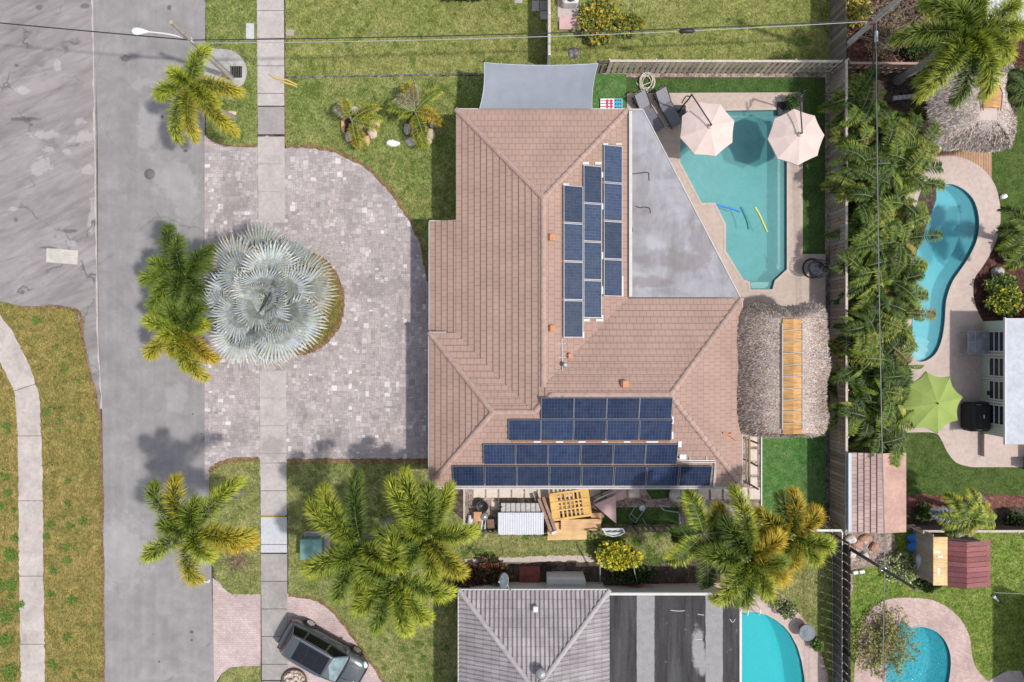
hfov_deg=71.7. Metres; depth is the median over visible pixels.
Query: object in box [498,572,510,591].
satellite dish
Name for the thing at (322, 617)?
pink driveway
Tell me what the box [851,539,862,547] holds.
rock
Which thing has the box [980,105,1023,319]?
lawn
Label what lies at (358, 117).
young palm
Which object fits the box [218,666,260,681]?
lawn
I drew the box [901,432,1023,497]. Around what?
lawn
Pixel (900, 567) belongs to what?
garden shrub
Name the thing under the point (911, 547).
scoop seat
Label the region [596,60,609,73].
slat gate
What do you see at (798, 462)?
artificial turf
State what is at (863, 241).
hedge plant
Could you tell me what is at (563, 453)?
solar panel
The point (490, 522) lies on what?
brown crate
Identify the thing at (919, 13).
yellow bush
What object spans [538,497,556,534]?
timber beam
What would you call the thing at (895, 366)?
hedge plant
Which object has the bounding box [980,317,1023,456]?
house
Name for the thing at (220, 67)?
street lamp
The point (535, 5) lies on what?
paver slab
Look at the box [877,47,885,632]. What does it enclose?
overhead wire
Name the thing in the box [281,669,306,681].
wicker ring
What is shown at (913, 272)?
hedge plant
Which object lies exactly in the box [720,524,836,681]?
lawn
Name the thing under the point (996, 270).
rock
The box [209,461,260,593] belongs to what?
lawn
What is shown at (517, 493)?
stepping stone
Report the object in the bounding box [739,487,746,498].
stepping stone
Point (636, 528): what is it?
side fence
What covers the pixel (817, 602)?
grass
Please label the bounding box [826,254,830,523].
gravel bed
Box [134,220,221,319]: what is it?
foxtail palm
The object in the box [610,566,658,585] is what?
dark bush
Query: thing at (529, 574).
rust panel
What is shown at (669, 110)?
sun lounger
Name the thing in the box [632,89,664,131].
sun lounger
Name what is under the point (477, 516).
side table
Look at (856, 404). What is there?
hedge plant
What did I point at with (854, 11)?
croton bush
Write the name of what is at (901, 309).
hedge plant
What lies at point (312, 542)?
transformer box
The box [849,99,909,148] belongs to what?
hedge plant
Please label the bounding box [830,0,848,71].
board fence
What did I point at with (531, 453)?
solar panel
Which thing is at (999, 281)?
garden shrub
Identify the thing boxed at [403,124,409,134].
rock
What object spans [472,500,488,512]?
grill
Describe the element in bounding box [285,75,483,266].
lawn
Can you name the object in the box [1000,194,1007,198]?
rock
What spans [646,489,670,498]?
artificial turf
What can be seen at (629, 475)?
solar panel
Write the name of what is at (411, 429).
driveway
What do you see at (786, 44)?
lawn
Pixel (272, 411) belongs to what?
sidewalk
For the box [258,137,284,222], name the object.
sidewalk
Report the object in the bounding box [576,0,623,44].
croton bush
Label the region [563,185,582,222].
solar panel
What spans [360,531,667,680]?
weeds
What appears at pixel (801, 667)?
waterline tile
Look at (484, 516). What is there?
wheelbarrow
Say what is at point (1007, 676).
pool deck
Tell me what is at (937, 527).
cross fence
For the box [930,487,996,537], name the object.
date palm
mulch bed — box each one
[345,109,370,144]
[406,106,430,140]
[906,494,1023,508]
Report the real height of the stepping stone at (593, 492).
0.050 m
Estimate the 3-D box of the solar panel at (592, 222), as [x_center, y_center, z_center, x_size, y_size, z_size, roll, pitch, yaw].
[4.025,-5.922,35.493,0.995,0.100,1.862,0,90,-20]
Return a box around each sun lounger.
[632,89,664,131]
[653,86,681,128]
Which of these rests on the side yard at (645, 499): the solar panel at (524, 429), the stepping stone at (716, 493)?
the stepping stone at (716, 493)
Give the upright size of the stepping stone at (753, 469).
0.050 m
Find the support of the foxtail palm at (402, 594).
on the lawn at (373, 500)
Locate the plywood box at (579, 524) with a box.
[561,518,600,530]
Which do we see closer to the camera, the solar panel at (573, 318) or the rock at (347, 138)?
the solar panel at (573, 318)
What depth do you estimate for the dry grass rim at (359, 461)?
38.95 m
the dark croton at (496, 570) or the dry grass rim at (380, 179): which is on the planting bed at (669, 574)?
the dark croton at (496, 570)
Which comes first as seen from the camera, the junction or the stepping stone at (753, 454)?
the stepping stone at (753, 454)
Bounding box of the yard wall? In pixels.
[547,0,550,64]
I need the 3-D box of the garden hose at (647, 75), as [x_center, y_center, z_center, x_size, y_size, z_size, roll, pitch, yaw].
[7.370,-14.202,38.859,1.001,0.183,1.081,41,90,0]
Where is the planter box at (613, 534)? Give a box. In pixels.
[602,528,625,536]
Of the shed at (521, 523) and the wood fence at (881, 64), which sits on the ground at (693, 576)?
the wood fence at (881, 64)
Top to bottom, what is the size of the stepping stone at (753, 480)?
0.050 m
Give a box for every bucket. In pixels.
[468,515,472,524]
[639,504,644,510]
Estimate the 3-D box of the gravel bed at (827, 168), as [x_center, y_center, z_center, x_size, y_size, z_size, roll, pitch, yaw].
[11.000,-9.878,38.980,13.200,0.001,10.208,0,90,0]
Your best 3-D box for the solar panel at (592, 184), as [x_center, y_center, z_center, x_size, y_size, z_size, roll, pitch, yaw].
[4.025,-7.830,35.493,0.996,0.100,1.854,0,90,-20]
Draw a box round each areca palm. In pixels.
[995,204,1023,270]
[1005,66,1023,108]
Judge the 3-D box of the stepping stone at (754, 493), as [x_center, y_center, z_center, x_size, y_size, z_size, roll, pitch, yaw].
[13.321,8.360,38.945,0.597,0.050,0.663,0,90,0]
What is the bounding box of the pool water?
[886,623,944,680]
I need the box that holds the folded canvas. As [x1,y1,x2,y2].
[590,489,625,522]
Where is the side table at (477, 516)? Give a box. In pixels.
[474,510,481,520]
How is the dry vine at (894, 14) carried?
on the planting bed at (855, 50)
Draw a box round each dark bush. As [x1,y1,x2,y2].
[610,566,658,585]
[900,25,940,60]
[912,501,934,522]
[917,577,942,593]
[1001,233,1023,267]
[1001,510,1023,525]
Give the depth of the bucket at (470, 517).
38.70 m
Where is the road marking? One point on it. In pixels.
(61, 256)
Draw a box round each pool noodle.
[717,204,739,211]
[740,207,748,229]
[754,207,767,231]
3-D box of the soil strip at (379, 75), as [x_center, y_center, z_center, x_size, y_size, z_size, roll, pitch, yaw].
[-7.172,-14.589,38.950,11.179,0.001,0.158,-1,90,0]
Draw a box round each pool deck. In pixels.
[627,92,825,435]
[742,590,824,681]
[854,597,989,681]
[904,156,1023,466]
[990,671,1023,681]
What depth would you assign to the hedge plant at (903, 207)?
36.39 m
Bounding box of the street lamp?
[132,20,233,79]
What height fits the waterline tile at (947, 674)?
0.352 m
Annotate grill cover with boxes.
[961,402,990,431]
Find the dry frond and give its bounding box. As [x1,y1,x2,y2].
[269,73,297,87]
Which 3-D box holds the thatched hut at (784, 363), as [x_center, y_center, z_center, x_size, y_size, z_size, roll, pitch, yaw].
[13.800,1.448,36.873,5.268,4.153,7.227,0,90,0]
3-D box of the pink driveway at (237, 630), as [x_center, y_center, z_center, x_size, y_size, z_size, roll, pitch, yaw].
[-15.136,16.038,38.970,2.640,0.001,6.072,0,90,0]
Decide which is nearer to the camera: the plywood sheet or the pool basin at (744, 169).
the plywood sheet
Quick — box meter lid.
[246,23,253,38]
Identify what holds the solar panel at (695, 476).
attached to the house at (502, 350)
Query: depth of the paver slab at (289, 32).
38.92 m
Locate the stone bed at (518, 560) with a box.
[458,555,593,563]
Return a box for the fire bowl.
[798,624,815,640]
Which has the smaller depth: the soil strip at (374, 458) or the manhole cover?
the soil strip at (374, 458)
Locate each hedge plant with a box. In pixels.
[816,65,887,135]
[820,162,894,236]
[825,201,898,273]
[826,373,884,443]
[827,118,885,180]
[828,246,914,316]
[828,330,902,389]
[832,289,902,357]
[848,176,928,247]
[848,366,914,429]
[848,402,914,468]
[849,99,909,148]
[849,119,930,195]
[853,333,924,400]
[862,209,942,286]
[864,255,928,318]
[865,104,942,186]
[868,287,935,346]
[885,141,945,197]
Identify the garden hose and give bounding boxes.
[540,564,552,571]
[636,72,654,91]
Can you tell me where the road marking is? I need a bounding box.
[46,248,77,263]
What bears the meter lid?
on the lawn at (246, 109)
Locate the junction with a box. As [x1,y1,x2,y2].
[0,0,100,413]
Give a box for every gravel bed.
[598,72,830,253]
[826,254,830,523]
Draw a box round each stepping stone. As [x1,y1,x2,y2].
[473,489,484,497]
[486,489,497,497]
[491,501,498,509]
[499,489,509,497]
[512,489,522,497]
[525,489,535,497]
[538,489,548,497]
[551,489,561,497]
[564,489,574,497]
[589,489,600,497]
[628,489,638,497]
[698,489,708,498]
[711,489,721,498]
[723,489,733,498]
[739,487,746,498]
[749,487,759,498]
[750,437,756,445]
[750,449,756,459]
[750,463,756,473]
[750,477,756,487]
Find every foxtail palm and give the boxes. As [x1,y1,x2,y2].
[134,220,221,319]
[137,471,261,588]
[138,294,222,383]
[150,41,247,146]
[298,467,413,607]
[348,523,458,639]
[369,464,481,587]
[662,488,744,589]
[693,482,793,612]
[748,484,838,589]
[884,0,1023,111]
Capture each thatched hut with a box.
[737,300,831,438]
[916,60,1017,153]
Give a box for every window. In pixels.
[988,357,1002,376]
[988,380,1002,400]
[989,331,1002,351]
[989,403,1002,425]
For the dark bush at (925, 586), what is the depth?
38.55 m
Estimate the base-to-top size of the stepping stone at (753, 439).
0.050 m
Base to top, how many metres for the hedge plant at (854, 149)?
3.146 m
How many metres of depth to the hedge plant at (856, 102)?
37.04 m
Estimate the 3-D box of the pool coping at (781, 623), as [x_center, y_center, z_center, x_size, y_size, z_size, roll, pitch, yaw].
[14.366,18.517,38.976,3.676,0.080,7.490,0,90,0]
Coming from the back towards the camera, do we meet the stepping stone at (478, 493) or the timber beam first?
the stepping stone at (478, 493)
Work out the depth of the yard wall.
37.17 m
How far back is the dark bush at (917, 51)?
38.13 m
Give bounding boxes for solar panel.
[453,465,483,485]
[483,443,514,463]
[485,465,516,485]
[509,419,540,439]
[516,443,547,463]
[517,465,548,485]
[541,397,573,418]
[541,419,573,439]
[548,443,580,463]
[550,465,581,485]
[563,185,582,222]
[564,223,582,260]
[564,262,582,299]
[564,300,582,336]
[574,397,606,418]
[574,419,606,439]
[581,443,612,463]
[582,465,613,485]
[583,165,601,203]
[583,203,601,241]
[583,242,601,279]
[584,280,601,317]
[604,145,621,182]
[604,183,621,220]
[604,221,621,258]
[604,259,621,295]
[606,397,639,418]
[606,419,639,439]
[613,443,645,463]
[614,465,646,485]
[639,397,672,418]
[639,419,672,439]
[645,443,677,463]
[646,465,678,485]
[679,465,711,485]
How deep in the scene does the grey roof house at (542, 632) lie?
36.23 m
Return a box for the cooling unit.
[546,571,585,587]
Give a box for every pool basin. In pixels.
[680,110,786,288]
[742,612,804,681]
[886,623,950,681]
[912,184,978,360]
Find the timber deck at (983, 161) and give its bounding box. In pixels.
[920,120,991,178]
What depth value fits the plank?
38.40 m
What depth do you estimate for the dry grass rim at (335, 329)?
38.94 m
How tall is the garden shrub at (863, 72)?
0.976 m
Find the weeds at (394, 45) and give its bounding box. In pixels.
[301,0,810,97]
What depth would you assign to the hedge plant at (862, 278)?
36.69 m
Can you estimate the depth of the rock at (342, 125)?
38.77 m
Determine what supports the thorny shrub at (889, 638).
on the planting bed at (858, 562)
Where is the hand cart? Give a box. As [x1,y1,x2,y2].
[627,500,645,524]
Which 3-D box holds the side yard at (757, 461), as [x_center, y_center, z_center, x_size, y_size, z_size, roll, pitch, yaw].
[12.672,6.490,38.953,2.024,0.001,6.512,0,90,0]
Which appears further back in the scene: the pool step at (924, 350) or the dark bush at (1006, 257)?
the pool step at (924, 350)
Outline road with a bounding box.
[93,0,213,681]
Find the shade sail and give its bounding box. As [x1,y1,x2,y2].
[479,60,598,108]
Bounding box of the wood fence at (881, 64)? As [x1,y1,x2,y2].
[848,61,934,73]
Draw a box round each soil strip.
[284,73,482,77]
[307,458,426,463]
[833,530,845,681]
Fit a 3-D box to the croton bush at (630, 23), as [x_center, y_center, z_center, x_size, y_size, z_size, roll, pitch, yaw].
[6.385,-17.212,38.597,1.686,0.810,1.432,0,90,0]
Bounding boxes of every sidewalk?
[257,0,283,105]
[258,107,284,133]
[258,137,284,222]
[260,370,286,461]
[260,463,286,514]
[261,517,286,552]
[261,554,287,679]
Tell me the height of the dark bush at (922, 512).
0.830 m
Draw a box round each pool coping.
[678,108,788,291]
[742,610,805,681]
[885,621,951,681]
[906,175,983,365]
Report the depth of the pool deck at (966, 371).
38.95 m
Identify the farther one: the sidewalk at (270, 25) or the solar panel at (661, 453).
the sidewalk at (270, 25)
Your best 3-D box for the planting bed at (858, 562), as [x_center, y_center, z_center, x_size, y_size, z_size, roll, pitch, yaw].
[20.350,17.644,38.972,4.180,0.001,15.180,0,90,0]
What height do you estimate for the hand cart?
0.342 m
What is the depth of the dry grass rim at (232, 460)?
38.95 m
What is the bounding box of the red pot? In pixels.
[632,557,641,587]
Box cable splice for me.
[679,29,694,33]
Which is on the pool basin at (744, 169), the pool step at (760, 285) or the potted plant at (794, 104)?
the pool step at (760, 285)
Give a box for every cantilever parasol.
[674,94,733,156]
[767,90,823,165]
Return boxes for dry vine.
[847,0,933,60]
[897,0,939,22]
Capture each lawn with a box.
[0,302,101,681]
[205,0,257,145]
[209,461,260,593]
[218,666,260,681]
[282,258,340,352]
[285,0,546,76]
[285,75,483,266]
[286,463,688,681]
[549,0,830,73]
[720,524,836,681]
[850,529,1023,681]
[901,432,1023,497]
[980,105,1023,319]
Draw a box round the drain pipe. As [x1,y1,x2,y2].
[599,561,600,583]
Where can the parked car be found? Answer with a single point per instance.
(309, 646)
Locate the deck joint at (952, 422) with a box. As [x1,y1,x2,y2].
[913,355,980,461]
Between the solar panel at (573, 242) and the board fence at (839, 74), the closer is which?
the solar panel at (573, 242)
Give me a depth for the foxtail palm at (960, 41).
32.08 m
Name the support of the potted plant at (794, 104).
on the pool deck at (795, 285)
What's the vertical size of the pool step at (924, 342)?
0.420 m
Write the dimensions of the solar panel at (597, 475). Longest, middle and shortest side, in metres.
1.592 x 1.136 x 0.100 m
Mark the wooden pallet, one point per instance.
(585, 506)
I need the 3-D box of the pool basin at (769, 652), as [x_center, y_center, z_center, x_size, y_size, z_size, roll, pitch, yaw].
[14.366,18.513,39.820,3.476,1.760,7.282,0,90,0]
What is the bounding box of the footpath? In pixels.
[0,315,44,681]
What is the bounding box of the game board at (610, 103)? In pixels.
[600,99,621,107]
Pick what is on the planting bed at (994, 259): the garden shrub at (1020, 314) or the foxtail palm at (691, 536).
the garden shrub at (1020, 314)
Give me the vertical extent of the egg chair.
2.034 m
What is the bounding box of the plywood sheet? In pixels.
[547,522,586,539]
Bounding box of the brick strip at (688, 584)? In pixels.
[642,583,739,588]
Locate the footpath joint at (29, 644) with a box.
[15,384,43,644]
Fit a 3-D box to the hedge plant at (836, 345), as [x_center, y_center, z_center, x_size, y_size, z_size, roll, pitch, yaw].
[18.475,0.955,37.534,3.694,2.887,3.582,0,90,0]
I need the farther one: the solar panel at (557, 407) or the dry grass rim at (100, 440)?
the dry grass rim at (100, 440)
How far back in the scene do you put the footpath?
38.95 m
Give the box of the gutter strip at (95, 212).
[91,0,101,408]
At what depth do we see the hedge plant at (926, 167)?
36.54 m
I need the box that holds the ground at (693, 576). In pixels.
[21,0,1023,681]
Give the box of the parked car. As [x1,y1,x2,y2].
[277,618,368,681]
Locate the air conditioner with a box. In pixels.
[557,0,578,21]
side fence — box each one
[478,529,547,535]
[589,525,685,534]
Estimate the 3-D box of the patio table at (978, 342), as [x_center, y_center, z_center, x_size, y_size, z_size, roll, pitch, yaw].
[25.267,0.075,38.591,1.370,0.717,1.227,0,90,0]
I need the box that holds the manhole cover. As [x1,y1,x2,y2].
[144,169,154,179]
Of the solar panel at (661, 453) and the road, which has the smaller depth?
the solar panel at (661, 453)
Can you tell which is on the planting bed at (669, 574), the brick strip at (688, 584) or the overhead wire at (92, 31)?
the brick strip at (688, 584)
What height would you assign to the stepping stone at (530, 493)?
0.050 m
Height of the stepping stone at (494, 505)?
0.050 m
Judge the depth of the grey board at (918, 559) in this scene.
38.30 m
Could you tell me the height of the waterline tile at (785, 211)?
0.352 m
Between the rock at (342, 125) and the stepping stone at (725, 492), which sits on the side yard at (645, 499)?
the stepping stone at (725, 492)
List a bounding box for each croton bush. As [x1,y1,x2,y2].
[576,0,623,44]
[614,11,644,38]
[847,0,873,27]
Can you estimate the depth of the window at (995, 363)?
37.73 m
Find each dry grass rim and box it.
[23,305,104,681]
[205,133,256,147]
[208,457,259,472]
[284,80,286,146]
[285,144,428,281]
[287,458,427,464]
[288,594,384,681]
[295,250,344,354]
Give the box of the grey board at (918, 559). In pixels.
[915,553,920,575]
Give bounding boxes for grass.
[217,271,342,350]
[783,532,833,676]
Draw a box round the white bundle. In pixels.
[669,489,682,502]
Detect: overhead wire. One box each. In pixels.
[0,22,185,39]
[192,20,872,40]
[231,21,870,42]
[876,31,884,681]
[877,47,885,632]
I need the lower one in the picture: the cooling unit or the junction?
the cooling unit
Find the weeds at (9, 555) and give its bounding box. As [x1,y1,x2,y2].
[0,315,87,681]
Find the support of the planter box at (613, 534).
attached to the side fence at (636, 528)
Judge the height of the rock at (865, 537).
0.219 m
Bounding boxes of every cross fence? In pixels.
[760,522,842,532]
[907,523,1023,533]
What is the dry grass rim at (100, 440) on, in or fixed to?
on the verge lawn at (71, 468)
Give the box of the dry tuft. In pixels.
[220,548,256,578]
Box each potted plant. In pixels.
[768,594,785,609]
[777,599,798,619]
[784,92,803,110]
[810,639,823,652]
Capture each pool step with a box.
[750,282,770,288]
[912,351,925,360]
[913,344,929,357]
[914,337,932,351]
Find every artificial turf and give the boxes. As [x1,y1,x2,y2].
[592,74,625,107]
[602,507,678,523]
[626,77,824,253]
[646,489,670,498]
[762,436,825,521]
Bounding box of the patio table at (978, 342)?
[960,331,989,353]
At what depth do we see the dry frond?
38.89 m
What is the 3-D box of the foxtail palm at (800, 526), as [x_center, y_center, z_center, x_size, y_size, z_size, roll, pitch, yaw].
[13.164,9.160,35.536,4.115,6.948,4.709,-26,90,0]
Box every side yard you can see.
[465,480,759,524]
[743,436,759,479]
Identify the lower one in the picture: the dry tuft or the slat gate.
the dry tuft
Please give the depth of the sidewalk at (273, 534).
38.94 m
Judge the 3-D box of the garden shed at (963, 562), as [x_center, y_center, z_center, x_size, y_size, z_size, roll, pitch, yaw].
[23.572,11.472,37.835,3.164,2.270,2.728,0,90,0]
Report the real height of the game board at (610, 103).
0.104 m
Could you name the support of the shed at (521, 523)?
on the side yard at (645, 499)
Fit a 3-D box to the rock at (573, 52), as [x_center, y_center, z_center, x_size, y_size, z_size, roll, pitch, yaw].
[3.398,-15.818,38.905,0.660,0.110,0.670,0,90,0]
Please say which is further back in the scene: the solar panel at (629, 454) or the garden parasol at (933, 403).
the garden parasol at (933, 403)
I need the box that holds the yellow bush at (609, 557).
[594,540,643,572]
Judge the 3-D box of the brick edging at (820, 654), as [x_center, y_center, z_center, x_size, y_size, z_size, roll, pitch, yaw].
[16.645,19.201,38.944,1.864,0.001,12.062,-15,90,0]
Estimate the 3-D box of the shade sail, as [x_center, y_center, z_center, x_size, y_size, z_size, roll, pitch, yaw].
[1.386,-13.101,37.556,6.117,2.888,2.523,0,90,0]
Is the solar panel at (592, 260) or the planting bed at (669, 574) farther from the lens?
the planting bed at (669, 574)
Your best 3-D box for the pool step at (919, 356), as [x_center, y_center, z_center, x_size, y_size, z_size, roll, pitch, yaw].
[22.440,0.990,39.550,0.880,0.700,0.880,0,90,0]
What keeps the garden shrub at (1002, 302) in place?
on the planting bed at (994, 259)
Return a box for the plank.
[590,511,600,518]
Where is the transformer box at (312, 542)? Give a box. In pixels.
[300,531,329,559]
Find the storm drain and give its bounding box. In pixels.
[203,48,246,86]
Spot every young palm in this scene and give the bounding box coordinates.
[333,98,383,148]
[386,82,443,147]
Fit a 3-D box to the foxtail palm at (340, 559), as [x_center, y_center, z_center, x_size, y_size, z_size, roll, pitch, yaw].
[-8.133,9.819,35.689,5.434,6.608,6.448,-31,90,0]
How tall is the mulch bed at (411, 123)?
0.001 m
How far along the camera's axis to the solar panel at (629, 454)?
35.49 m
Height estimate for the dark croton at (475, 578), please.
0.948 m
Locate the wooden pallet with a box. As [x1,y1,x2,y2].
[549,489,591,520]
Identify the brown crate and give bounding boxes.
[487,517,494,527]
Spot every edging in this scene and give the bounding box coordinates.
[760,437,761,505]
[775,591,827,681]
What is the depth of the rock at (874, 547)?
38.79 m
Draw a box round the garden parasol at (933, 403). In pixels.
[902,371,961,433]
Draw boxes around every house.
[427,107,743,489]
[458,582,741,681]
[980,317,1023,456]
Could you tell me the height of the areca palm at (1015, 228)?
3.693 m
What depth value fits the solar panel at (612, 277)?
35.83 m
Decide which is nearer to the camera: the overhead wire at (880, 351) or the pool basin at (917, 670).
the overhead wire at (880, 351)
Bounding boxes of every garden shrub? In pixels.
[858,69,872,81]
[877,550,919,584]
[980,272,1019,293]
[983,285,1023,317]
[1013,291,1023,317]
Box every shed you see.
[498,503,543,534]
[835,448,905,532]
[913,526,990,588]
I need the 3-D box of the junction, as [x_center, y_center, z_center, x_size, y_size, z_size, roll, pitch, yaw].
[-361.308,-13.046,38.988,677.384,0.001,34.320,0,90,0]
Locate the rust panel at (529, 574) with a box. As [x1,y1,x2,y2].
[519,566,539,582]
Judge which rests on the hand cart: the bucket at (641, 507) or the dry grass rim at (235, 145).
the bucket at (641, 507)
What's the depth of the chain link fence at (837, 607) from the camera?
38.34 m
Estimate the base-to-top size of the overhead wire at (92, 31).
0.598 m
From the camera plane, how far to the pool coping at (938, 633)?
38.94 m
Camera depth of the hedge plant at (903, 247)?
36.31 m
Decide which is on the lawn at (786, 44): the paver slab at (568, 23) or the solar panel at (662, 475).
the paver slab at (568, 23)
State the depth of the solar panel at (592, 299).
35.45 m
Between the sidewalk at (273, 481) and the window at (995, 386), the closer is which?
the window at (995, 386)
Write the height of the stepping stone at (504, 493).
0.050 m
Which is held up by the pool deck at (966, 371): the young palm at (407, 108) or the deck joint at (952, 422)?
the deck joint at (952, 422)
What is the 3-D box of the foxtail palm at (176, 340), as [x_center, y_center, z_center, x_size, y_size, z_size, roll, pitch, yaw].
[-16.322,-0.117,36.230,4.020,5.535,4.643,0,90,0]
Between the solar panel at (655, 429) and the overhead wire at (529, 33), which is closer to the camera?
the overhead wire at (529, 33)
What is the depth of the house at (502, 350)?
35.74 m
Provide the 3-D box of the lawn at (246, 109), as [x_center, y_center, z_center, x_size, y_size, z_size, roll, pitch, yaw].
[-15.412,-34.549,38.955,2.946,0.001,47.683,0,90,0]
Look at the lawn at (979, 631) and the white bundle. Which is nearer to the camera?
the white bundle
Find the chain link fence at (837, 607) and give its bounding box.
[832,528,842,681]
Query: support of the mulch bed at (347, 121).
on the lawn at (325, 118)
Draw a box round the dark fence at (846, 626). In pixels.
[833,534,850,681]
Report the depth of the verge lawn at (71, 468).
38.96 m
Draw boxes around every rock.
[341,118,344,133]
[345,131,351,141]
[350,106,359,112]
[361,135,369,145]
[367,127,376,138]
[386,139,399,146]
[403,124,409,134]
[404,137,414,145]
[427,128,434,139]
[568,47,579,58]
[844,535,856,543]
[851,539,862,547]
[860,534,872,541]
[869,542,878,552]
[990,266,1004,274]
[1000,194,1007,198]
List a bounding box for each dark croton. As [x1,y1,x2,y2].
[445,562,485,593]
[479,556,513,586]
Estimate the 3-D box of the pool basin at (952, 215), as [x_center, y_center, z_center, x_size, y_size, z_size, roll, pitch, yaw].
[23.760,-3.847,39.520,3.785,1.160,9.975,0,90,0]
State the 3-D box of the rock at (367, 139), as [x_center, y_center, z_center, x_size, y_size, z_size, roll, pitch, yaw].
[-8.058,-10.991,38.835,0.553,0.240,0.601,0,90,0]
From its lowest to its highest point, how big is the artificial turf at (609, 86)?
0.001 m
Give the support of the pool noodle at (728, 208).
on the pool water
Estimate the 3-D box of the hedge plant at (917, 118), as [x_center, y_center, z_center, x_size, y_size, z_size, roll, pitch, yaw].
[20.572,-10.419,37.593,3.774,2.775,4.505,0,90,0]
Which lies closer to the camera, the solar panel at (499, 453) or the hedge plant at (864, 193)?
the solar panel at (499, 453)
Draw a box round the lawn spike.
[991,594,1002,604]
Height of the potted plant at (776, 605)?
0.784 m
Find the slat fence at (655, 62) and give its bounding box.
[606,58,843,72]
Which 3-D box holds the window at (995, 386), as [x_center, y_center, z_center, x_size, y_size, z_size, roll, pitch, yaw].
[25.772,2.616,37.520,0.100,1.620,1.056,0,90,0]
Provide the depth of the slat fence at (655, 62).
37.98 m
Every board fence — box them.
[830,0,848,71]
[830,58,848,532]
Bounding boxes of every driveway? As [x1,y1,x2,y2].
[205,136,428,479]
[213,578,260,681]
[287,594,381,681]
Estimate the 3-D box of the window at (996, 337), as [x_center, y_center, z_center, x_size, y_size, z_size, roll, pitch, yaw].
[25.772,0.021,37.520,0.100,1.620,1.141,0,90,0]
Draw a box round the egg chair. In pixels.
[802,258,837,277]
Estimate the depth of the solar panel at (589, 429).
35.03 m
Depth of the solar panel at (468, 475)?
35.91 m
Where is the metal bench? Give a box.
[656,502,680,523]
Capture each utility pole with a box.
[844,0,900,68]
[844,544,917,590]
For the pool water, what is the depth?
39.10 m
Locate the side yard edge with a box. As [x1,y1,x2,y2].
[463,489,464,524]
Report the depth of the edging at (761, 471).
38.87 m
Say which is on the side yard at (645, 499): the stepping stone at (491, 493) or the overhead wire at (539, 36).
the stepping stone at (491, 493)
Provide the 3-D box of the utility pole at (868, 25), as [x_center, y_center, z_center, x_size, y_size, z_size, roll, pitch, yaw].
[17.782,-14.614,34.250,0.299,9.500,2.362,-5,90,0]
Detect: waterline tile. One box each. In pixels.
[686,110,786,288]
[761,613,803,681]
[906,624,950,681]
[919,183,978,361]
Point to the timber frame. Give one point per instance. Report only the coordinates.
(749, 463)
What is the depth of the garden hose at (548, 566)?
38.86 m
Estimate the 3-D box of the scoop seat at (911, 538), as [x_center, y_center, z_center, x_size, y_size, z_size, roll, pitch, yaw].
[22.011,10.778,38.656,0.798,0.631,0.563,0,90,0]
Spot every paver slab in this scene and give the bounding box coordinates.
[286,29,293,35]
[532,1,538,10]
[540,1,546,10]
[540,11,546,18]
[559,16,580,29]
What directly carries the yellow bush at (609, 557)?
on the lawn at (373, 500)
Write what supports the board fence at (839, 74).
on the gravel bed at (828, 442)
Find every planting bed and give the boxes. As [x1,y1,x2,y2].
[456,558,687,607]
[834,73,935,455]
[844,0,1023,70]
[844,524,909,681]
[974,240,1023,320]
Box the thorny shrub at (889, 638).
[851,602,922,681]
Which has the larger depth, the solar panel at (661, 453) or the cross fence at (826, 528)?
the cross fence at (826, 528)
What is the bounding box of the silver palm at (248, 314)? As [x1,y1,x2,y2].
[200,219,339,370]
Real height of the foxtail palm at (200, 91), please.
6.195 m
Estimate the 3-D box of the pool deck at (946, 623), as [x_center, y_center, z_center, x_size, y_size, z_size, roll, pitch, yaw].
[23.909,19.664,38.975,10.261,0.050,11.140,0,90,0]
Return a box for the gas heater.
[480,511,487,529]
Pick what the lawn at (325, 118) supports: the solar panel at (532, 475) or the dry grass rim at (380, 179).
the dry grass rim at (380, 179)
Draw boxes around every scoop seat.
[906,534,915,542]
[906,543,915,550]
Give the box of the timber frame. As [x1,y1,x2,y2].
[743,437,758,489]
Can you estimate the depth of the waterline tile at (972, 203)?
39.12 m
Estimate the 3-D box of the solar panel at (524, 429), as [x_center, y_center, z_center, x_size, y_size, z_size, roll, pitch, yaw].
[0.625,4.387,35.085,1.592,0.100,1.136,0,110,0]
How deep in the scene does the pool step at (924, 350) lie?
39.34 m

